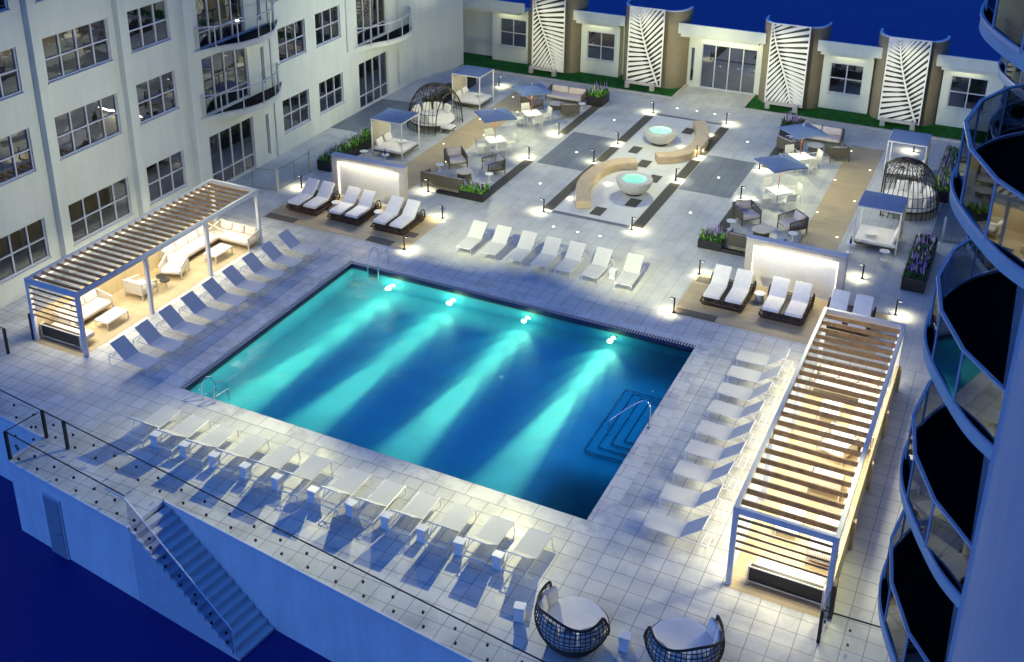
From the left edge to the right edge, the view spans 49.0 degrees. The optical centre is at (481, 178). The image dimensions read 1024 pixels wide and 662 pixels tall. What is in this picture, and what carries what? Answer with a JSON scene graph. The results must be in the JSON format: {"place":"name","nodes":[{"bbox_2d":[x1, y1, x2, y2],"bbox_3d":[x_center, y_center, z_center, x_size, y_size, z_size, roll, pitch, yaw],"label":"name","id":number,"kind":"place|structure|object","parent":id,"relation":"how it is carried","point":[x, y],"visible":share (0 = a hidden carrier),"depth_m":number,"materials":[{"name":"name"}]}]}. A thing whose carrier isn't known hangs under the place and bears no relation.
{"place":"outdoors","nodes":[
{"label":"outdoors","id":0,"kind":"place"},
{"bbox_2d":[331,152,407,208],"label":"lit wall","id":1,"kind":"structure","parent":0,"point":[385,181],"depth_m":55.62,"materials":[{"name":"paint"}]},
{"bbox_2d":[280,433,588,535],"bbox_3d":[-1.277,8.065,42.423,15.670,1.498,11.100,11,25,25],"label":"pool basin","id":2,"kind":"object","parent":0,"point":[425,481],"visible":0.08,"depth_m":36.60,"materials":[{"name":"paint"}]},
{"bbox_2d":[183,263,694,389],"bbox_3d":[-1.277,7.238,42.073,15.790,0.299,11.220,11,25,25],"label":"pool waterline band","id":3,"kind":"object","parent":2,"relation":"attached to","point":[479,296],"visible":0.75,"depth_m":45.79,"materials":[{"name":"tile"}]},
{"bbox_2d":[180,261,695,388],"bbox_3d":[-1.325,7.059,42.158,15.890,0.062,11.320,11,25,25],"label":"overflow grating","id":4,"kind":"object","parent":3,"relation":"on","point":[295,303],"visible":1,"depth_m":45.77,"materials":[{"name":"black"}]},
{"bbox_2d":[189,267,691,519],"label":"pool water","id":5,"kind":"structure","parent":0,"point":[527,405],"depth_m":41.35,"materials":[{"name":"liquid"}]},
{"bbox_2d":[32,239,879,619],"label":"pergola floor","id":6,"kind":"structure","parent":0,"point":[136,307],"depth_m":37.41,"materials":[{"name":"wood"}]},
{"bbox_2d":[39,321,94,350],"bbox_3d":[-16.093,5.995,43.753,2.100,0.660,0.850,11,25,25],"label":"sofa","id":7,"kind":"object","parent":6,"relation":"on","point":[66,334],"visible":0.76,"depth_m":43.51,"materials":[{"name":"wicker"}]},
{"bbox_2d":[52,288,113,325],"bbox_3d":[-16.003,5.291,45.214,0.935,0.815,2.290,11,25,25],"label":"pale sofa","id":8,"kind":"object","parent":6,"relation":"on","point":[93,302],"visible":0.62,"depth_m":45.42,"materials":[{"name":"fabric"}]},
{"bbox_2d":[24,179,262,356],"bbox_3d":[-13.819,3.389,47.285,2.840,2.710,11.000,11,25,25],"label":"pergola","id":9,"kind":"object","parent":6,"relation":"on","point":[147,261],"visible":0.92,"depth_m":45.87,"materials":[{"name":"grey paint"}]},
{"bbox_2d":[160,223,223,259],"bbox_3d":[-13.020,2.998,50.636,0.935,0.815,3.191,11,25,25],"label":"pale long sofa","id":10,"kind":"object","parent":6,"relation":"on","point":[191,243],"visible":0.62,"depth_m":50.53,"materials":[{"name":"fabric"}]},
{"bbox_2d":[209,218,259,250],"bbox_3d":[-11.358,2.584,51.617,2.290,0.815,0.935,11,25,25],"label":"pale sofa","id":11,"kind":"object","parent":6,"relation":"on","point":[241,234],"visible":0.95,"depth_m":51.53,"materials":[{"name":"fabric"}]},
{"bbox_2d":[746,557,826,608],"bbox_3d":[8.593,11.189,31.468,2.100,0.660,0.850,11,25,25],"label":"storage bench","id":12,"kind":"object","parent":6,"relation":"on","point":[791,581],"visible":0.92,"depth_m":31.26,"materials":[{"name":"wicker"}]},
{"bbox_2d":[725,307,905,619],"bbox_3d":[10.982,8.318,35.628,2.947,2.710,12.400,11,25,25],"label":"pergola","id":13,"kind":"object","parent":6,"relation":"on","point":[834,569],"visible":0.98,"depth_m":33.69,"materials":[{"name":"grey paint"}]},
{"bbox_2d":[804,504,853,565],"bbox_3d":[10.225,10.466,32.973,0.936,0.815,2.290,11,25,25],"label":"pale sofa","id":14,"kind":"object","parent":6,"relation":"on","point":[827,520],"visible":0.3,"depth_m":32.60,"materials":[{"name":"fabric"}]},
{"bbox_2d":[811,363,882,398],"bbox_3d":[13.083,7.407,40.210,2.290,0.815,0.935,11,25,25],"label":"pale sofa","id":15,"kind":"object","parent":6,"relation":"on","point":[845,379],"visible":0.41,"depth_m":40.25,"materials":[{"name":"fabric"}]},
{"bbox_2d":[0,202,931,661],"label":"deck pavement","id":16,"kind":"structure","parent":0,"point":[622,572],"depth_m":35.25,"materials":[{"name":"tile"}]},
{"bbox_2d":[108,335,161,376],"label":"sling lounger","id":17,"kind":"object","parent":16,"relation":"on","point":[124,347],"visible":1,"depth_m":42.02,"materials":[{"name":"white"}]},
{"bbox_2d":[132,319,185,357],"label":"sling lounger","id":18,"kind":"object","parent":16,"relation":"on","point":[148,332],"visible":0.98,"depth_m":43.07,"materials":[{"name":"white"}]},
{"bbox_2d":[156,304,207,343],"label":"sling lounger","id":19,"kind":"object","parent":16,"relation":"on","point":[171,316],"visible":0.97,"depth_m":44.15,"materials":[{"name":"white"}]},
{"bbox_2d":[154,414,210,459],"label":"sling lounger","id":20,"kind":"object","parent":16,"relation":"on","point":[190,425],"visible":1,"depth_m":37.91,"materials":[{"name":"fabric"}]},
{"bbox_2d":[178,291,228,326],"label":"sling lounger","id":21,"kind":"object","parent":16,"relation":"on","point":[193,303],"visible":0.99,"depth_m":45.23,"materials":[{"name":"white"}]},
{"bbox_2d":[183,424,238,469],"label":"sling lounger","id":22,"kind":"object","parent":16,"relation":"on","point":[218,435],"visible":1,"depth_m":37.42,"materials":[{"name":"white"}]},
{"bbox_2d":[199,277,248,312],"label":"sling lounger","id":23,"kind":"object","parent":16,"relation":"on","point":[214,289],"visible":0.94,"depth_m":46.29,"materials":[{"name":"white"}]},
{"bbox_2d":[213,434,269,480],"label":"sling lounger","id":24,"kind":"object","parent":16,"relation":"on","point":[248,446],"visible":1,"depth_m":36.90,"materials":[{"name":"fabric"}]},
{"bbox_2d":[244,444,300,492],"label":"sling lounger","id":25,"kind":"object","parent":16,"relation":"on","point":[279,456],"visible":1,"depth_m":36.41,"materials":[{"name":"white"}]},
{"bbox_2d":[0,389,544,661],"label":"glass balustrade","id":26,"kind":"object","parent":16,"relation":"on","point":[63,423],"visible":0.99,"depth_m":33.33,"materials":[{"name":"grey"}]},
{"bbox_2d":[277,454,331,498],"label":"sling lounger","id":27,"kind":"object","parent":16,"relation":"on","point":[311,467],"visible":1,"depth_m":35.89,"materials":[{"name":"white"}]},
{"bbox_2d":[317,468,372,518],"bbox_3d":[-4.264,9.580,34.994,0.766,0.894,1.973,12,26,26],"label":"sling lounger","id":28,"kind":"object","parent":16,"relation":"on","point":[352,481],"visible":1,"depth_m":35.21,"materials":[{"name":"white"}]},
{"bbox_2d":[352,479,405,531],"bbox_3d":[-3.140,9.791,34.465,0.766,0.917,1.973,11,25,25],"label":"sling lounger","id":29,"kind":"object","parent":16,"relation":"on","point":[386,493],"visible":1,"depth_m":34.71,"materials":[{"name":"white"}]},
{"bbox_2d":[387,490,440,544],"bbox_3d":[-2.025,10.011,33.945,0.766,0.917,1.973,11,25,24],"label":"sling lounger","id":30,"kind":"object","parent":16,"relation":"on","point":[420,504],"visible":1,"depth_m":34.19,"materials":[{"name":"white"}]},
{"bbox_2d":[160,255,714,537],"bbox_3d":[-1.277,7.095,42.013,16.910,0.001,12.340,11,25,25],"label":"pool coping","id":31,"kind":"object","parent":16,"relation":"on","point":[594,524],"visible":1,"depth_m":38.45,"materials":[{"name":"stone"}]},
{"bbox_2d":[424,502,476,558],"bbox_3d":[-0.910,10.218,33.419,0.766,0.944,1.973,11,25,24],"label":"sling lounger","id":32,"kind":"object","parent":16,"relation":"on","point":[457,516],"visible":1,"depth_m":33.69,"materials":[{"name":"white"}]},
{"bbox_2d":[461,515,514,571],"bbox_3d":[0.205,10.461,32.908,0.766,0.894,1.973,12,26,26],"label":"sling lounger","id":33,"kind":"object","parent":16,"relation":"on","point":[495,529],"visible":1,"depth_m":33.13,"materials":[{"name":"white"}]},
{"bbox_2d":[500,527,552,584],"bbox_3d":[1.320,10.681,32.388,0.766,0.894,1.973,12,26,25],"label":"sling lounger","id":34,"kind":"object","parent":16,"relation":"on","point":[532,543],"visible":1,"depth_m":32.61,"materials":[{"name":"white"}]},
{"bbox_2d":[534,581,610,657],"bbox_3d":[2.391,11.598,29.492,2.058,1.454,2.008,21,31,41],"label":"nest daybed","id":35,"kind":"object","parent":16,"relation":"on","point":[573,627],"visible":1,"depth_m":29.21,"materials":[{"name":"wicker"}]},
{"bbox_2d":[642,511,714,556],"bbox_3d":[5.856,10.295,33.271,1.973,0.917,0.765,12,26,26],"label":"sling lounger","id":36,"kind":"object","parent":16,"relation":"on","point":[673,527],"visible":1,"depth_m":33.31,"materials":[{"name":"white"}]},
{"bbox_2d":[643,615,724,661],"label":"nest daybed","id":37,"kind":"object","parent":16,"relation":"on","point":[677,639],"visible":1,"depth_m":28.72,"materials":[{"name":"wicker"}]},
{"bbox_2d":[659,483,727,524],"bbox_3d":[6.534,9.762,34.498,1.973,0.944,0.766,11,25,25],"label":"sling lounger","id":38,"kind":"object","parent":16,"relation":"on","point":[680,495],"visible":1,"depth_m":34.55,"materials":[{"name":"white"}]},
{"bbox_2d":[672,460,739,499],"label":"sling lounger","id":39,"kind":"object","parent":16,"relation":"on","point":[695,471],"visible":1,"depth_m":35.64,"materials":[{"name":"white"}]},
{"bbox_2d":[684,439,749,476],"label":"sling lounger","id":40,"kind":"object","parent":16,"relation":"on","point":[703,449],"visible":0.98,"depth_m":36.65,"materials":[{"name":"white"}]},
{"bbox_2d":[695,420,758,452],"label":"sling lounger","id":41,"kind":"object","parent":16,"relation":"on","point":[715,430],"visible":1,"depth_m":37.67,"materials":[{"name":"white"}]},
{"bbox_2d":[707,399,768,431],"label":"sling lounger","id":42,"kind":"object","parent":16,"relation":"on","point":[727,409],"visible":1,"depth_m":38.80,"materials":[{"name":"white"}]},
{"bbox_2d":[717,380,777,414],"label":"sling lounger","id":43,"kind":"object","parent":16,"relation":"on","point":[732,390],"visible":0.98,"depth_m":39.82,"materials":[{"name":"white"}]},
{"bbox_2d":[726,365,785,396],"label":"sling lounger","id":44,"kind":"object","parent":16,"relation":"on","point":[745,374],"visible":0.99,"depth_m":40.84,"materials":[{"name":"white"}]},
{"bbox_2d":[0,0,1001,661],"bbox_3d":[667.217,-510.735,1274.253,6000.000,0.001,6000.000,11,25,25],"label":"water","id":45,"kind":"structure","parent":0,"point":[54,606],"depth_m":35.87,"materials":[{"name":"blue liquid"}]},
{"bbox_2d":[0,415,475,661],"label":"wall","id":46,"kind":"structure","parent":45,"relation":"in","point":[328,622],"depth_m":33.84,"materials":[{"name":"white"}]},
{"bbox_2d":[42,495,66,558],"bbox_3d":[-13.860,11.347,36.462,0.719,2.260,0.085,15,27,31],"label":"door","id":47,"kind":"structure","parent":46,"relation":"in","point":[51,507],"depth_m":36.43,"materials":[{"name":"silver metal"}]},
{"bbox_2d":[104,488,273,660],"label":"outdoor stairs","id":48,"kind":"structure","parent":46,"relation":"attached to","point":[184,580],"depth_m":33.90,"materials":[{"name":"concrete"}]},
{"bbox_2d":[878,0,1023,661],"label":"tower","id":49,"kind":"structure","parent":45,"relation":"on","point":[951,586],"depth_m":21.96,"materials":[{"name":"paint"}]},
{"bbox_2d":[196,66,959,372],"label":"plaza pavement","id":50,"kind":"structure","parent":0,"point":[663,241],"depth_m":55.84,"materials":[{"name":"grey tile"}]},
{"bbox_2d":[0,0,463,308],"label":"building","id":51,"kind":"structure","parent":50,"relation":"on","point":[115,114],"depth_m":52.56,"materials":[{"name":"paint"}]},
{"bbox_2d":[0,47,24,101],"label":"window","id":52,"kind":"structure","parent":51,"relation":"in","point":[9,76],"depth_m":44.54,"materials":[{"name":"grey"}]},
{"bbox_2d":[0,128,37,187],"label":"window","id":53,"kind":"structure","parent":51,"relation":"in","point":[16,159],"depth_m":45.56,"materials":[{"name":"grey"}]},
{"bbox_2d":[0,218,52,285],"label":"window","id":54,"kind":"structure","parent":51,"relation":"in","point":[21,249],"depth_m":46.78,"materials":[{"name":"grey"}]},
{"bbox_2d":[42,18,113,84],"bbox_3d":[-17.050,-5.418,47.427,0.202,1.957,3.730,11,25,25],"label":"window","id":55,"kind":"structure","parent":51,"relation":"in","point":[73,50],"depth_m":47.47,"materials":[{"name":"grey"}]},
{"bbox_2d":[54,93,123,160],"bbox_3d":[-17.050,-2.286,48.751,0.202,1.957,3.730,11,25,25],"label":"window","id":56,"kind":"structure","parent":51,"relation":"in","point":[77,129],"depth_m":48.80,"materials":[{"name":"grey"}]},
{"bbox_2d":[68,177,134,246],"bbox_3d":[-17.050,1.426,50.320,0.202,1.938,3.730,11,25,25],"label":"window","id":57,"kind":"structure","parent":51,"relation":"in","point":[92,213],"depth_m":50.38,"materials":[{"name":"grey"}]},
{"bbox_2d":[127,0,172,54],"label":"window","id":58,"kind":"structure","parent":51,"relation":"in","point":[148,24],"depth_m":51.05,"materials":[{"name":"grey"}]},
{"bbox_2d":[136,70,179,125],"bbox_3d":[-15.099,-3.785,52.296,0.202,1.957,2.680,11,25,25],"label":"window","id":59,"kind":"structure","parent":51,"relation":"in","point":[156,96],"depth_m":52.39,"materials":[{"name":"grey"}]},
{"bbox_2d":[146,150,188,205],"bbox_3d":[-15.099,-0.073,53.865,0.202,1.938,2.680,11,25,25],"label":"window","id":60,"kind":"structure","parent":51,"relation":"in","point":[165,176],"depth_m":53.96,"materials":[{"name":"grey"}]},
{"bbox_2d":[195,0,243,48],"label":"window","id":61,"kind":"structure","parent":51,"relation":"in","point":[209,12],"depth_m":55.33,"materials":[{"name":"grey"}]},
{"bbox_2d":[201,48,249,114],"bbox_3d":[-12.916,-5.058,56.594,0.070,2.960,3.510,11,25,25],"label":"window","id":62,"kind":"structure","parent":51,"relation":"in","point":[225,71],"depth_m":56.60,"materials":[{"name":"grey"}]},
{"bbox_2d":[209,117,255,187],"bbox_3d":[-12.916,-1.346,58.163,0.070,2.900,3.510,11,25,25],"label":"window","id":63,"kind":"structure","parent":51,"relation":"in","point":[233,146],"depth_m":58.27,"materials":[{"name":"grey"}]},
{"bbox_2d":[277,19,307,64],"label":"window","id":64,"kind":"structure","parent":51,"relation":"in","point":[291,42],"depth_m":61.10,"materials":[{"name":"grey"}]},
{"bbox_2d":[282,89,311,134],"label":"window","id":65,"kind":"structure","parent":51,"relation":"in","point":[295,108],"depth_m":62.67,"materials":[{"name":"grey"}]},
{"bbox_2d":[315,5,341,47],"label":"window","id":66,"kind":"structure","parent":51,"relation":"in","point":[326,21],"depth_m":63.95,"materials":[{"name":"grey"}]},
{"bbox_2d":[319,72,344,115],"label":"window","id":67,"kind":"structure","parent":51,"relation":"in","point":[330,90],"depth_m":65.53,"materials":[{"name":"grey"}]},
{"bbox_2d":[356,0,385,45],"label":"window","id":68,"kind":"structure","parent":51,"relation":"in","point":[369,13],"depth_m":67.95,"materials":[{"name":"grey"}]},
{"bbox_2d":[359,51,387,108],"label":"window","id":69,"kind":"structure","parent":51,"relation":"in","point":[373,75],"depth_m":69.54,"materials":[{"name":"grey"}]},
{"bbox_2d":[316,127,377,171],"bbox_3d":[-7.197,-1.834,61.566,1.325,1.220,5.317,11,25,25],"label":"planter","id":70,"kind":"object","parent":50,"relation":"on","point":[357,143],"visible":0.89,"depth_m":61.24,"materials":[{"name":"plant"}]},
{"bbox_2d":[371,108,419,160],"bbox_3d":[-4.728,-2.460,61.841,1.940,2.155,1.940,11,25,25],"label":"canopy daybed","id":71,"kind":"object","parent":50,"relation":"on","point":[390,144],"visible":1,"depth_m":61.73,"materials":[{"name":"fabric"}]},
{"bbox_2d":[407,82,462,135],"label":"wicker dome daybed","id":72,"kind":"object","parent":50,"relation":"on","point":[437,116],"visible":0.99,"depth_m":65.33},
{"bbox_2d":[436,177,490,202],"bbox_3d":[-0.841,0.360,56.620,2.814,1.030,1.207,11,25,25],"label":"planter","id":73,"kind":"object","parent":50,"relation":"on","point":[472,191],"visible":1,"depth_m":56.26,"materials":[{"name":"plant"}]},
{"bbox_2d":[452,65,493,109],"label":"canopy daybed","id":74,"kind":"object","parent":50,"relation":"on","point":[467,97],"visible":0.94,"depth_m":69.22,"materials":[{"name":"white fabric"}]},
{"bbox_2d":[263,196,888,359],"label":"timber terrace","id":75,"kind":"structure","parent":50,"relation":"on","point":[748,318],"depth_m":46.52,"materials":[{"name":"wood"}]},
{"bbox_2d":[286,177,339,215],"bbox_3d":[-8.308,0.858,55.309,1.826,1.079,2.122,11,25,25],"label":"wicker double chaise","id":76,"kind":"object","parent":75,"relation":"on","point":[310,199],"visible":0.97,"depth_m":55.21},
{"bbox_2d":[327,186,381,225],"bbox_3d":[-6.158,1.282,54.306,1.826,1.079,2.122,11,25,25],"label":"wicker double chaise","id":77,"kind":"object","parent":75,"relation":"on","point":[350,208],"visible":0.97,"depth_m":54.22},
{"bbox_2d":[370,195,424,235],"bbox_3d":[-3.964,1.715,53.282,1.826,1.079,2.122,11,25,25],"label":"wicker double chaise","id":78,"kind":"object","parent":75,"relation":"on","point":[394,218],"visible":1,"depth_m":53.18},
{"bbox_2d":[264,213,853,321],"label":"terrace inlays","id":79,"kind":"object","parent":75,"relation":"on","point":[695,314],"visible":0.63,"depth_m":51.67,"materials":[{"name":"beige"}]},
{"bbox_2d":[699,264,755,312],"bbox_3d":[10.278,4.512,46.666,1.826,1.079,2.122,11,25,25],"label":"wicker double chaise","id":80,"kind":"object","parent":75,"relation":"on","point":[722,290],"visible":1,"depth_m":46.59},
{"bbox_2d":[758,276,814,326],"bbox_3d":[12.445,4.940,45.654,1.826,1.079,2.122,11,25,25],"label":"wicker double chaise","id":81,"kind":"object","parent":75,"relation":"on","point":[781,304],"visible":1,"depth_m":45.58,"materials":[{"name":"fabric"}]},
{"bbox_2d":[826,289,875,336],"bbox_3d":[14.604,5.366,44.647,1.826,1.079,2.122,11,25,25],"label":"wicker double chaise","id":82,"kind":"object","parent":75,"relation":"on","point":[840,299],"visible":0.49,"depth_m":44.83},
{"bbox_2d":[614,253,644,288],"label":"sling lounger","id":83,"kind":"object","parent":50,"relation":"on","point":[633,263],"visible":1,"depth_m":48.31,"materials":[{"name":"white"}]},
{"bbox_2d":[555,115,720,225],"bbox_3d":[8.836,-0.784,60.650,3.980,0.001,15.500,11,25,25],"label":"plaza inlay","id":84,"kind":"object","parent":50,"relation":"on","point":[610,195],"visible":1,"depth_m":58.65,"materials":[{"name":"tile"}]},
{"bbox_2d":[575,158,637,208],"bbox_3d":[6.169,0.118,57.937,2.047,0.400,6.747,11,25,25],"label":"curved bench","id":85,"kind":"object","parent":84,"relation":"on","point":[589,178],"visible":1,"depth_m":58.39,"materials":[{"name":"wood"}]},
{"bbox_2d":[616,171,652,196],"bbox_3d":[7.723,0.379,56.861,1.880,0.805,1.880,11,25,25],"label":"water bowl","id":86,"kind":"object","parent":84,"relation":"on","point":[632,183],"visible":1,"depth_m":56.50,"materials":[{"name":"stone"}]},
{"bbox_2d":[655,120,708,163],"bbox_3d":[11.600,-2.022,62.997,2.047,0.400,6.747,11,25,25],"label":"curved bench","id":87,"kind":"object","parent":84,"relation":"on","point":[701,139],"visible":1,"depth_m":61.43,"materials":[{"name":"stone"}]},
{"bbox_2d":[489,106,791,232],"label":"pebble strips","id":88,"kind":"object","parent":50,"relation":"on","point":[652,209],"visible":0.86,"depth_m":59.38,"materials":[{"name":"gravel"}]},
{"bbox_2d":[405,92,884,250],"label":"timber walkway","id":89,"kind":"structure","parent":50,"relation":"on","point":[830,221],"depth_m":59.13,"materials":[{"name":"wood"}]},
{"bbox_2d":[537,132,755,197],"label":"grey paving","id":90,"kind":"structure","parent":50,"relation":"on","point":[732,174],"depth_m":60.56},
{"bbox_2d":[461,65,960,142],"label":"lawn kerb","id":91,"kind":"structure","parent":50,"relation":"on","point":[682,88],"depth_m":70.32,"materials":[{"name":"concrete"}]},
{"bbox_2d":[697,224,744,256],"bbox_3d":[11.112,2.697,51.022,2.677,1.083,1.352,11,25,25],"label":"planter","id":92,"kind":"object","parent":50,"relation":"on","point":[714,239],"visible":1,"depth_m":51.02,"materials":[{"name":"plant"}]},
{"bbox_2d":[463,0,1005,127],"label":"pavilion","id":93,"kind":"structure","parent":50,"relation":"on","point":[843,76],"depth_m":70.83,"materials":[{"name":"paint"}]},
{"bbox_2d":[499,18,526,49],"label":"window","id":94,"kind":"structure","parent":93,"relation":"in","point":[512,31],"depth_m":77.03,"materials":[{"name":"grey"}]},
{"bbox_2d":[586,31,614,62],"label":"window","id":95,"kind":"structure","parent":93,"relation":"in","point":[600,46],"depth_m":74.41,"materials":[{"name":"grey"}]},
{"bbox_2d":[699,44,757,94],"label":"glass door","id":96,"kind":"structure","parent":93,"relation":"in","point":[729,69],"depth_m":71.57,"materials":[{"name":"grey"}]},
{"bbox_2d":[826,62,863,97],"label":"window","id":97,"kind":"structure","parent":93,"relation":"in","point":[844,79],"depth_m":67.81,"materials":[{"name":"grey"}]},
{"bbox_2d":[945,76,988,111],"bbox_3d":[28.069,-4.868,64.848,2.100,1.978,0.182,11,25,25],"label":"window","id":98,"kind":"structure","parent":93,"relation":"in","point":[964,92],"depth_m":64.95,"materials":[{"name":"grey"}]},
{"bbox_2d":[754,154,807,204],"bbox_3d":[14.712,0.052,55.458,1.867,2.500,1.867,-7,24,-17],"label":"umbrella","id":99,"kind":"object","parent":50,"relation":"on","point":[779,163],"visible":0.97,"depth_m":54.78,"materials":[{"name":"blue fabric"}]},
{"bbox_2d":[744,234,848,299],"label":"lit wall","id":100,"kind":"structure","parent":50,"relation":"on","point":[821,270],"depth_m":46.89,"materials":[{"name":"concrete"}]},
{"bbox_2d":[851,190,907,255],"bbox_3d":[18.202,1.999,51.294,1.940,2.155,1.940,11,25,25],"label":"canopy daybed","id":101,"kind":"object","parent":50,"relation":"on","point":[878,237],"visible":1,"depth_m":51.02,"materials":[{"name":"white fabric"}]},
{"bbox_2d":[882,129,931,179],"bbox_3d":[22.298,-1.165,58.779,1.940,2.155,1.940,11,25,25],"label":"canopy daybed","id":102,"kind":"object","parent":50,"relation":"on","point":[910,138],"visible":0.64,"depth_m":58.35,"materials":[{"name":"white fabric"}]},
{"bbox_2d":[880,157,938,221],"bbox_3d":[20.966,0.318,54.712,2.782,2.558,3.378,8,24,17],"label":"wicker dome daybed","id":103,"kind":"object","parent":50,"relation":"on","point":[921,201],"visible":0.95,"depth_m":54.16,"materials":[{"name":"fabric"}]},
{"bbox_2d":[900,229,937,293],"bbox_3d":[19.197,3.525,49.047,1.205,1.097,4.734,11,25,25],"label":"planter","id":104,"kind":"object","parent":50,"relation":"on","point":[918,267],"visible":1,"depth_m":48.28,"materials":[{"name":"plant"}]},
{"bbox_2d":[932,142,959,202],"bbox_3d":[24.334,-0.489,58.528,1.108,1.106,6.849,11,25,25],"label":"planter","id":105,"kind":"object","parent":50,"relation":"on","point":[947,166],"visible":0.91,"depth_m":57.71,"materials":[{"name":"plant"}]},
{"bbox_2d":[330,99,965,244],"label":"side paving","id":106,"kind":"structure","parent":0,"point":[955,232],"depth_m":65.84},
{"bbox_2d":[460,52,962,139],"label":"lawn","id":107,"kind":"structure","parent":0,"point":[468,58],"depth_m":70.36,"materials":[{"name":"plant"}]},
{"bbox_2d":[532,0,565,72],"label":"palm screen","id":108,"kind":"object","parent":107,"relation":"on","point":[548,32],"visible":1,"depth_m":74.24,"materials":[{"name":"white paint"}]},
{"bbox_2d":[626,5,665,86],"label":"palm screen","id":109,"kind":"object","parent":107,"relation":"on","point":[645,43],"visible":1,"depth_m":71.38,"materials":[{"name":"white paint"}]},
{"bbox_2d":[764,22,811,107],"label":"palm screen","id":110,"kind":"object","parent":107,"relation":"on","point":[787,62],"visible":1,"depth_m":67.64,"materials":[{"name":"white paint"}]},
{"bbox_2d":[878,36,932,124],"bbox_3d":[24.453,-5.622,64.899,2.320,5.050,0.120,11,25,25],"label":"palm screen","id":111,"kind":"object","parent":107,"relation":"on","point":[905,76],"visible":1,"depth_m":64.84,"materials":[{"name":"white paint"}]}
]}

